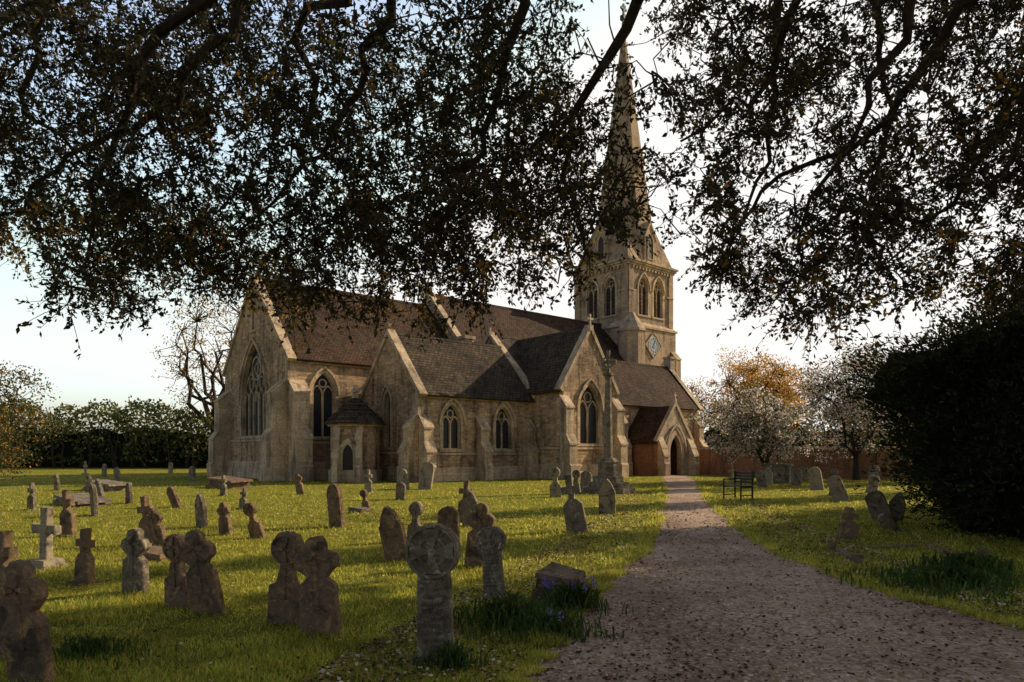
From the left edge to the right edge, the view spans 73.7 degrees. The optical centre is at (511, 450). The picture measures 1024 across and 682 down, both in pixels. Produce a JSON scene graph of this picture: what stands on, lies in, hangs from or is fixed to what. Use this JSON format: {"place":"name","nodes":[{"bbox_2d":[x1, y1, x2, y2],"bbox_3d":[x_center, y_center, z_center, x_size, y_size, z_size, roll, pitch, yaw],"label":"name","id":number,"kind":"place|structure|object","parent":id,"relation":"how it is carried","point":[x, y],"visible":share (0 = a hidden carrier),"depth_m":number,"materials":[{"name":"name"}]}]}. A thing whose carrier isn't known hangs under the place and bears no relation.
{"place":"outdoors","nodes":[
{"label":"outdoors","id":0,"kind":"place"},
{"bbox_2d":[0,467,1023,681],"bbox_3d":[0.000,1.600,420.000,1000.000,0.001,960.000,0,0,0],"label":"ground","id":1,"kind":"structure","parent":0,"point":[36,473],"depth_m":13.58,"materials":[{"name":"green plant"}]},
{"bbox_2d":[0,567,9,662],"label":"cross gravestone","id":2,"kind":"object","parent":1,"relation":"on","point":[4,615],"visible":0.07,"depth_m":5.25,"materials":[{"name":"brown stone"}]},
{"bbox_2d":[0,530,18,605],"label":"cross gravestone","id":3,"kind":"object","parent":1,"relation":"on","point":[8,551],"visible":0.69,"depth_m":6.91,"materials":[{"name":"brown stone"}]},
{"bbox_2d":[0,560,55,681],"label":"gravestone","id":4,"kind":"object","parent":1,"relation":"on","point":[27,636],"visible":1,"depth_m":4.63,"materials":[{"name":"brown stone"}]},
{"bbox_2d":[24,483,38,510],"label":"cross gravestone","id":5,"kind":"object","parent":1,"relation":"on","point":[31,499],"visible":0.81,"depth_m":18.16,"materials":[{"name":"grey stone"}]},
{"bbox_2d":[0,360,63,486],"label":"young tree","id":6,"kind":"object","parent":1,"relation":"on","point":[7,459],"visible":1,"depth_m":17.36,"materials":[{"name":"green plant"}]},
{"bbox_2d":[28,507,68,569],"bbox_3d":[-6.346,1.265,9.299,0.460,0.976,0.370,1,1,20],"label":"cross gravestone","id":7,"kind":"object","parent":1,"relation":"on","point":[46,528],"visible":0.82,"depth_m":9.25,"materials":[{"name":"stone"}]},
{"bbox_2d":[53,474,59,490],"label":"gravestone","id":8,"kind":"object","parent":1,"relation":"on","point":[56,483],"visible":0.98,"depth_m":26.83,"materials":[{"name":"grey stone"}]},
{"bbox_2d":[56,490,79,536],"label":"cross gravestone","id":9,"kind":"object","parent":1,"relation":"on","point":[67,516],"visible":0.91,"depth_m":12.66,"materials":[{"name":"brown stone"}]},
{"bbox_2d":[53,493,111,506],"bbox_3d":[-12.595,1.509,19.991,2.126,0.284,0.900,4,5,40],"label":"stone tomb","id":10,"kind":"object","parent":1,"relation":"on","point":[82,499],"visible":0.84,"depth_m":19.67,"materials":[{"name":"beige stone"}]},
{"bbox_2d":[67,528,100,585],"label":"cross gravestone","id":11,"kind":"object","parent":1,"relation":"on","point":[84,571],"visible":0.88,"depth_m":8.15,"materials":[{"name":"brown stone"}]},
{"bbox_2d":[81,461,89,474],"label":"cross gravestone","id":12,"kind":"object","parent":1,"relation":"on","point":[85,465],"visible":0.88,"depth_m":43.95,"materials":[{"name":"stone"}]},
{"bbox_2d":[86,475,92,488],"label":"gravestone","id":13,"kind":"object","parent":1,"relation":"on","point":[89,479],"visible":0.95,"depth_m":25.78,"materials":[{"name":"grey stone"}]},
{"bbox_2d":[89,484,98,515],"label":"gravestone","id":14,"kind":"object","parent":1,"relation":"on","point":[93,499],"visible":0.94,"depth_m":16.52,"materials":[{"name":"grey stone"}]},
{"bbox_2d":[95,479,104,496],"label":"gravestone","id":15,"kind":"object","parent":1,"relation":"on","point":[99,487],"visible":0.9,"depth_m":22.44,"materials":[{"name":"grey stone"}]},
{"bbox_2d":[102,464,106,476],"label":"gravestone","id":16,"kind":"object","parent":1,"relation":"on","point":[104,470],"visible":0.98,"depth_m":40.89,"materials":[{"name":"grey stone"}]},
{"bbox_2d":[0,392,213,467],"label":"distant hedgerow","id":17,"kind":"object","parent":1,"relation":"on","point":[130,445],"visible":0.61,"depth_m":62.13,"materials":[{"name":"green plant"}]},
{"bbox_2d":[82,479,131,491],"bbox_3d":[-16.004,1.447,26.992,2.274,0.407,0.923,4,4,35],"label":"stone tomb","id":18,"kind":"object","parent":1,"relation":"on","point":[111,485],"visible":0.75,"depth_m":26.47,"materials":[{"name":"beige stone"}]},
{"bbox_2d":[52,633,176,670],"bbox_3d":[-3.286,1.524,5.274,1.349,0.152,1.024,0,0,0],"label":"bluebell plant","id":19,"kind":"object","parent":1,"relation":"on","point":[82,646],"visible":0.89,"depth_m":5.26,"materials":[{"name":"green plant"}]},
{"bbox_2d":[113,467,121,480],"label":"gravestone","id":20,"kind":"object","parent":1,"relation":"on","point":[117,474],"visible":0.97,"depth_m":32.89,"materials":[{"name":"grey stone"}]},
{"bbox_2d":[125,482,132,503],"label":"gravestone","id":21,"kind":"object","parent":1,"relation":"on","point":[128,494],"visible":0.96,"depth_m":20.31,"materials":[{"name":"grey stone"}]},
{"bbox_2d":[120,527,150,593],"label":"gravestone","id":22,"kind":"object","parent":1,"relation":"on","point":[135,544],"visible":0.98,"depth_m":7.59,"materials":[{"name":"grey stone"}]},
{"bbox_2d":[137,496,153,544],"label":"cross gravestone","id":23,"kind":"object","parent":1,"relation":"on","point":[143,508],"visible":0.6,"depth_m":11.48,"materials":[{"name":"brown stone"}]},
{"bbox_2d":[144,545,167,561],"bbox_3d":[-5.200,1.552,9.991,0.570,0.196,0.412,3,3,20],"label":"stone tomb","id":24,"kind":"object","parent":1,"relation":"on","point":[154,552],"visible":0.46,"depth_m":9.80,"materials":[{"name":"beige stone"}]},
{"bbox_2d":[146,507,166,545],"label":"gravestone","id":25,"kind":"object","parent":1,"relation":"on","point":[157,529],"visible":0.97,"depth_m":11.15,"materials":[{"name":"brown stone"}]},
{"bbox_2d":[168,462,172,473],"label":"gravestone","id":26,"kind":"object","parent":1,"relation":"on","point":[170,467],"visible":0.98,"depth_m":45.92,"materials":[{"name":"stone"}]},
{"bbox_2d":[166,486,181,507],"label":"gravestone","id":27,"kind":"object","parent":1,"relation":"on","point":[172,495],"visible":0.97,"depth_m":18.95,"materials":[{"name":"brown stone"}]},
{"bbox_2d":[162,533,190,608],"bbox_3d":[-3.414,1.296,6.969,0.323,0.882,0.120,-7,-5,20],"label":"gravestone","id":28,"kind":"object","parent":1,"relation":"on","point":[175,588],"visible":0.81,"depth_m":6.93,"materials":[{"name":"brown stone"}]},
{"bbox_2d":[189,466,195,481],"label":"gravestone","id":29,"kind":"object","parent":1,"relation":"on","point":[192,473],"visible":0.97,"depth_m":34.72,"materials":[{"name":"grey stone"}]},
{"bbox_2d":[150,284,241,434],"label":"bare tree","id":30,"kind":"object","parent":1,"relation":"on","point":[184,371],"visible":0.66,"depth_m":61.77,"materials":[{"name":"brown plant"}]},
{"bbox_2d":[195,493,207,527],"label":"gravestone","id":31,"kind":"object","parent":1,"relation":"on","point":[201,518],"visible":0.94,"depth_m":14.09,"materials":[{"name":"grey stone"}]},
{"bbox_2d":[178,529,226,613],"bbox_3d":[-3.055,1.266,6.726,0.366,0.983,0.120,-10,1,12],"label":"gravestone","id":32,"kind":"object","parent":1,"relation":"on","point":[197,552],"visible":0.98,"depth_m":6.68,"materials":[{"name":"brown stone"}]},
{"bbox_2d":[218,475,228,495],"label":"cross gravestone","id":33,"kind":"object","parent":1,"relation":"on","point":[223,487],"visible":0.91,"depth_m":23.85,"materials":[{"name":"grey stone"}]},
{"bbox_2d":[216,502,232,534],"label":"gravestone","id":34,"kind":"object","parent":1,"relation":"on","point":[223,510],"visible":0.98,"depth_m":12.86,"materials":[{"name":"brown stone"}]},
{"bbox_2d":[205,476,252,488],"bbox_3d":[-11.992,1.422,28.990,2.283,0.458,1.014,4,5,40],"label":"stone tomb","id":35,"kind":"object","parent":1,"relation":"on","point":[232,482],"visible":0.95,"depth_m":28.61,"materials":[{"name":"beige stone"}]},
{"bbox_2d":[236,488,247,509],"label":"cross gravestone","id":36,"kind":"object","parent":1,"relation":"on","point":[243,500],"visible":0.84,"depth_m":18.43,"materials":[{"name":"grey stone"}]},
{"bbox_2d":[243,502,265,538],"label":"gravestone","id":37,"kind":"object","parent":1,"relation":"on","point":[255,527],"visible":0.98,"depth_m":12.34,"materials":[{"name":"brown stone"}]},
{"bbox_2d":[267,531,304,625],"bbox_3d":[-2.069,1.248,6.266,0.344,1.009,0.120,4,4,14],"label":"gravestone","id":38,"kind":"object","parent":1,"relation":"on","point":[287,547],"visible":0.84,"depth_m":6.22,"materials":[{"name":"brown stone"}]},
{"bbox_2d":[293,474,304,494],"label":"gravestone","id":39,"kind":"object","parent":1,"relation":"on","point":[297,480],"visible":0.94,"depth_m":24.58,"materials":[{"name":"brown stone"}]},
{"bbox_2d":[294,535,341,635],"bbox_3d":[-1.687,1.252,5.940,0.386,1.004,0.120,-4,-3,5],"label":"gravestone","id":40,"kind":"object","parent":1,"relation":"on","point":[316,562],"visible":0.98,"depth_m":5.90,"materials":[{"name":"brown stone"}]},
{"bbox_2d":[326,483,345,527],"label":"gravestone","id":41,"kind":"object","parent":1,"relation":"on","point":[335,505],"visible":0.95,"depth_m":14.12,"materials":[{"name":"brown stone"}]},
{"bbox_2d":[348,507,370,512],"bbox_3d":[-3.902,1.555,17.491,0.461,0.191,0.358,3,4,30],"label":"stone tomb","id":42,"kind":"object","parent":1,"relation":"on","point":[362,509],"visible":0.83,"depth_m":17.39,"materials":[{"name":"grey stone"}]},
{"bbox_2d":[359,489,370,508],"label":"gravestone","id":43,"kind":"object","parent":1,"relation":"on","point":[363,493],"visible":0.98,"depth_m":18.17,"materials":[{"name":"brown stone"}]},
{"bbox_2d":[364,470,372,492],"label":"cross gravestone","id":44,"kind":"object","parent":1,"relation":"on","point":[368,484],"visible":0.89,"depth_m":25.66,"materials":[{"name":"stone"}]},
{"bbox_2d":[378,506,406,561],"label":"gravestone","id":45,"kind":"object","parent":1,"relation":"on","point":[392,533],"visible":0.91,"depth_m":9.84,"materials":[{"name":"brown stone"}]},
{"bbox_2d":[395,482,405,499],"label":"gravestone","id":46,"kind":"object","parent":1,"relation":"on","point":[401,490],"visible":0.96,"depth_m":21.90,"materials":[{"name":"grey stone"}]},
{"bbox_2d":[398,469,409,488],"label":"gravestone","id":47,"kind":"object","parent":1,"relation":"on","point":[403,475],"visible":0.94,"depth_m":27.89,"materials":[{"name":"stone"}]},
{"bbox_2d":[407,501,423,538],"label":"gravestone","id":48,"kind":"object","parent":1,"relation":"on","point":[416,509],"visible":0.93,"depth_m":11.94,"materials":[{"name":"grey stone"}]},
{"bbox_2d":[418,462,434,488],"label":"gravestone","id":49,"kind":"object","parent":1,"relation":"on","point":[427,471],"visible":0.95,"depth_m":27.93,"materials":[{"name":"stone"}]},
{"bbox_2d":[405,522,460,664],"bbox_3d":[-0.594,1.167,5.222,0.418,1.220,0.289,-1,0,8],"label":"celtic cross gravestone","id":50,"kind":"object","parent":1,"relation":"on","point":[432,554],"visible":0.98,"depth_m":5.17,"materials":[{"name":"grey stone"}]},
{"bbox_2d":[387,637,502,673],"bbox_3d":[-0.482,1.504,5.048,0.855,0.192,0.486,0,0,0],"label":"bluebell plant","id":51,"kind":"object","parent":1,"relation":"on","point":[451,654],"visible":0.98,"depth_m":5.01,"materials":[{"name":"green plant"}]},
{"bbox_2d":[437,506,459,540],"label":"gravestone","id":52,"kind":"object","parent":1,"relation":"on","point":[447,516],"visible":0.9,"depth_m":11.41,"materials":[{"name":"brown stone"}]},
{"bbox_2d":[207,3,707,482],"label":"parish church","id":53,"kind":"structure","parent":1,"relation":"on","point":[524,397],"depth_m":38.69,"materials":[{"name":"stone"}]},
{"bbox_2d":[458,480,473,521],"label":"cross gravestone","id":54,"kind":"object","parent":1,"relation":"on","point":[466,487],"visible":0.39,"depth_m":15.17,"materials":[{"name":"brown stone"}]},
{"bbox_2d":[461,488,478,525],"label":"gravestone","id":55,"kind":"object","parent":1,"relation":"on","point":[469,502],"visible":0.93,"depth_m":14.36,"materials":[{"name":"grey stone"}]},
{"bbox_2d":[464,502,495,566],"bbox_3d":[-0.454,1.237,9.363,0.402,1.046,0.120,6,4,15],"label":"gravestone","id":56,"kind":"object","parent":1,"relation":"on","point":[480,517],"visible":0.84,"depth_m":9.33,"materials":[{"name":"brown stone"}]},
{"bbox_2d":[475,526,509,597],"bbox_3d":[-0.213,1.292,7.533,0.344,0.905,0.289,-6,-6,18],"label":"celtic cross gravestone","id":57,"kind":"object","parent":1,"relation":"on","point":[490,542],"visible":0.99,"depth_m":7.49,"materials":[{"name":"grey stone"}]},
{"bbox_2d":[0,0,1023,368],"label":"overhanging oak","id":58,"kind":"object","parent":1,"relation":"on","point":[144,82],"visible":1,"depth_m":6.67,"materials":[{"name":"green plant"}]},
{"bbox_2d":[0,494,1023,681],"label":"fallen leaves","id":59,"kind":"object","parent":1,"relation":"on","point":[396,673],"visible":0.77,"depth_m":6.12,"materials":[{"name":"brown plant"}]},
{"bbox_2d":[453,591,603,652],"bbox_3d":[-0.007,1.462,6.112,1.777,0.277,1.531,0,0,0],"label":"bluebell plant","id":60,"kind":"object","parent":1,"relation":"on","point":[510,605],"visible":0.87,"depth_m":6.14,"materials":[{"name":"green plant"}]},
{"bbox_2d":[549,467,561,496],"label":"gravestone","id":61,"kind":"object","parent":1,"relation":"on","point":[555,486],"visible":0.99,"depth_m":23.16,"materials":[{"name":"stone"}]},
{"bbox_2d":[531,562,585,600],"bbox_3d":[0.510,1.470,7.379,0.474,0.363,0.410,11,12,34],"label":"stone tomb","id":62,"kind":"object","parent":1,"relation":"on","point":[557,571],"visible":0.53,"depth_m":7.30,"materials":[{"name":"grey stone"}]},
{"bbox_2d":[494,607,632,649],"bbox_3d":[0.397,1.467,5.959,1.233,0.266,0.872,0,0,-22],"label":"bluebell plant","id":63,"kind":"object","parent":1,"relation":"on","point":[553,621],"visible":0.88,"depth_m":5.82,"materials":[{"name":"green plant"}]},
{"bbox_2d":[560,474,588,532],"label":"cross gravestone","id":64,"kind":"object","parent":1,"relation":"on","point":[574,513],"visible":0.86,"depth_m":13.38,"materials":[{"name":"grey stone"}]},
{"bbox_2d":[572,470,580,493],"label":"gravestone","id":65,"kind":"object","parent":1,"relation":"on","point":[576,474],"visible":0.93,"depth_m":24.93,"materials":[{"name":"grey stone"}]},
{"bbox_2d":[529,575,633,615],"bbox_3d":[0.605,1.439,6.979,1.152,0.322,1.003,0,0,0],"label":"bluebell plant","id":66,"kind":"object","parent":1,"relation":"on","point":[573,595],"visible":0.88,"depth_m":6.83,"materials":[{"name":"green plant"}]},
{"bbox_2d":[580,471,591,490],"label":"gravestone","id":67,"kind":"object","parent":1,"relation":"on","point":[585,477],"visible":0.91,"depth_m":26.96,"materials":[{"name":"grey stone"}]},
{"bbox_2d":[599,479,615,513],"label":"gravestone","id":68,"kind":"object","parent":1,"relation":"on","point":[607,498],"visible":0.95,"depth_m":17.14,"materials":[{"name":"stone"}]},
{"bbox_2d":[581,350,635,493],"bbox_3d":[3.620,-1.050,25.700,1.940,5.400,1.940,0,0,0],"label":"memorial cross","id":69,"kind":"object","parent":1,"relation":"on","point":[608,469],"visible":0.95,"depth_m":25.53,"materials":[{"name":"grey stone"}]},
{"bbox_2d":[684,376,718,433],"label":"autumn tree","id":70,"kind":"object","parent":1,"relation":"on","point":[697,398],"visible":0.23,"depth_m":61.20,"materials":[{"name":"plant"}]},
{"bbox_2d":[728,466,736,480],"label":"cross gravestone","id":71,"kind":"object","parent":1,"relation":"on","point":[732,471],"visible":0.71,"depth_m":35.96,"materials":[{"name":"stone"}]},
{"bbox_2d":[722,470,754,499],"bbox_3d":[7.408,1.135,22.323,0.565,0.930,0.900,0,0,-22],"label":"metal garden bench","id":72,"kind":"object","parent":1,"relation":"on","point":[745,480],"visible":0.94,"depth_m":22.31,"materials":[{"name":"black metal"}]},
{"bbox_2d":[686,385,821,466],"bbox_3d":[11.898,-0.761,33.592,6.087,5.041,5.393,0,0,-18],"label":"blossom tree","id":73,"kind":"object","parent":1,"relation":"on","point":[758,421],"visible":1,"depth_m":32.81,"materials":[{"name":"white plant"}]},
{"bbox_2d":[693,345,820,446],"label":"autumn tree","id":74,"kind":"object","parent":1,"relation":"on","point":[783,387],"visible":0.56,"depth_m":62.83,"materials":[{"name":"orange plant"}]},
{"bbox_2d":[755,470,767,486],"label":"gravestone","id":75,"kind":"object","parent":1,"relation":"on","point":[760,476],"visible":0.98,"depth_m":29.56,"materials":[{"name":"grey stone"}]},
{"bbox_2d":[764,466,772,483],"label":"gravestone","id":76,"kind":"object","parent":1,"relation":"on","point":[768,474],"visible":0.8,"depth_m":31.94,"materials":[{"name":"stone"}]},
{"bbox_2d":[761,462,793,482],"bbox_3d":[13.017,1.150,33.470,1.472,1.003,0.918,3,4,30],"label":"stone tomb","id":77,"kind":"object","parent":1,"relation":"on","point":[782,473],"visible":0.58,"depth_m":33.08,"materials":[{"name":"grey stone"}]},
{"bbox_2d":[791,468,801,484],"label":"gravestone","id":78,"kind":"object","parent":1,"relation":"on","point":[796,478],"visible":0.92,"depth_m":30.94,"materials":[{"name":"grey stone"}]},
{"bbox_2d":[699,401,902,446],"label":"distant trees","id":79,"kind":"object","parent":1,"relation":"on","point":[710,431],"visible":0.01,"depth_m":82.37,"materials":[{"name":"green plant"}]},
{"bbox_2d":[799,466,808,479],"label":"gravestone","id":80,"kind":"object","parent":1,"relation":"on","point":[804,469],"visible":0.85,"depth_m":35.99,"materials":[{"name":"stone"}]},
{"bbox_2d":[699,446,917,478],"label":"brick wall","id":81,"kind":"structure","parent":1,"relation":"on","point":[710,462],"depth_m":39.73,"materials":[{"name":"brick"}]},
{"bbox_2d":[807,467,823,489],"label":"gravestone","id":82,"kind":"object","parent":1,"relation":"on","point":[815,478],"visible":0.94,"depth_m":27.46,"materials":[{"name":"stone"}]},
{"bbox_2d":[831,469,837,475],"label":"gravestone","id":83,"kind":"object","parent":1,"relation":"on","point":[834,472],"visible":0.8,"depth_m":29.91,"materials":[{"name":"grey stone"}]},
{"bbox_2d":[827,475,849,500],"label":"gravestone","id":84,"kind":"object","parent":1,"relation":"on","point":[836,487],"visible":0.95,"depth_m":21.50,"materials":[{"name":"stone"}]},
{"bbox_2d":[785,338,901,479],"bbox_3d":[18.447,-2.186,36.712,6.872,7.773,7.034,0,0,0],"label":"blossom tree","id":85,"kind":"object","parent":1,"relation":"on","point":[854,436],"visible":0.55,"depth_m":36.30,"materials":[{"name":"white plant"}]},
{"bbox_2d":[837,507,858,538],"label":"cross gravestone","id":86,"kind":"object","parent":1,"relation":"on","point":[848,527],"visible":0.88,"depth_m":12.32,"materials":[{"name":"brown stone"}]},
{"bbox_2d":[865,475,879,491],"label":"gravestone","id":87,"kind":"object","parent":1,"relation":"on","point":[873,482],"visible":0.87,"depth_m":25.38,"materials":[{"name":"stone"}]},
{"bbox_2d":[868,465,879,479],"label":"gravestone","id":88,"kind":"object","parent":1,"relation":"on","point":[873,473],"visible":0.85,"depth_m":32.97,"materials":[{"name":"stone"}]},
{"bbox_2d":[865,490,895,521],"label":"gravestone","id":89,"kind":"object","parent":1,"relation":"on","point":[876,502],"visible":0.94,"depth_m":15.21,"materials":[{"name":"grey stone"}]},
{"bbox_2d":[877,512,900,530],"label":"gravestone","id":90,"kind":"object","parent":1,"relation":"on","point":[886,520],"visible":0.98,"depth_m":13.51,"materials":[{"name":"grey stone"}]},
{"bbox_2d":[888,492,905,521],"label":"gravestone","id":91,"kind":"object","parent":1,"relation":"on","point":[897,510],"visible":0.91,"depth_m":15.18,"materials":[{"name":"grey stone"}]},
{"bbox_2d":[876,349,933,501],"bbox_3d":[13.176,-1.032,18.569,6.446,5.464,5.343,0,0,15],"label":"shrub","id":92,"kind":"object","parent":1,"relation":"on","point":[886,447],"depth_m":19.00,"materials":[{"name":"green plant"}]},
{"bbox_2d":[827,540,988,564],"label":"grave kerb","id":93,"kind":"structure","parent":1,"relation":"on","point":[832,545],"depth_m":10.68,"materials":[{"name":"grey stone"}]},
{"bbox_2d":[808,277,1023,540],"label":"yew tree","id":94,"kind":"object","parent":1,"relation":"on","point":[956,398],"visible":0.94,"depth_m":12.71,"materials":[{"name":"green plant"}]},
{"bbox_2d":[818,563,1023,611],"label":"bluebell plant","id":95,"kind":"object","parent":1,"relation":"on","point":[946,576],"visible":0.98,"depth_m":7.85,"materials":[{"name":"green plant"}]},
{"bbox_2d":[865,550,1022,582],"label":"bluebell plant","id":96,"kind":"object","parent":1,"relation":"on","point":[969,559],"visible":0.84,"depth_m":8.93,"materials":[{"name":"green plant"}]},
{"bbox_2d":[0,0,1023,434],"label":"sky","id":97,"kind":"structure","parent":0,"point":[108,367],"materials":[{"name":"white"}]},
{"bbox_2d":[502,475,1023,681],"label":"gravel path","id":98,"kind":"structure","parent":0,"point":[683,486],"depth_m":6.17,"materials":[{"name":"grey gravel"}]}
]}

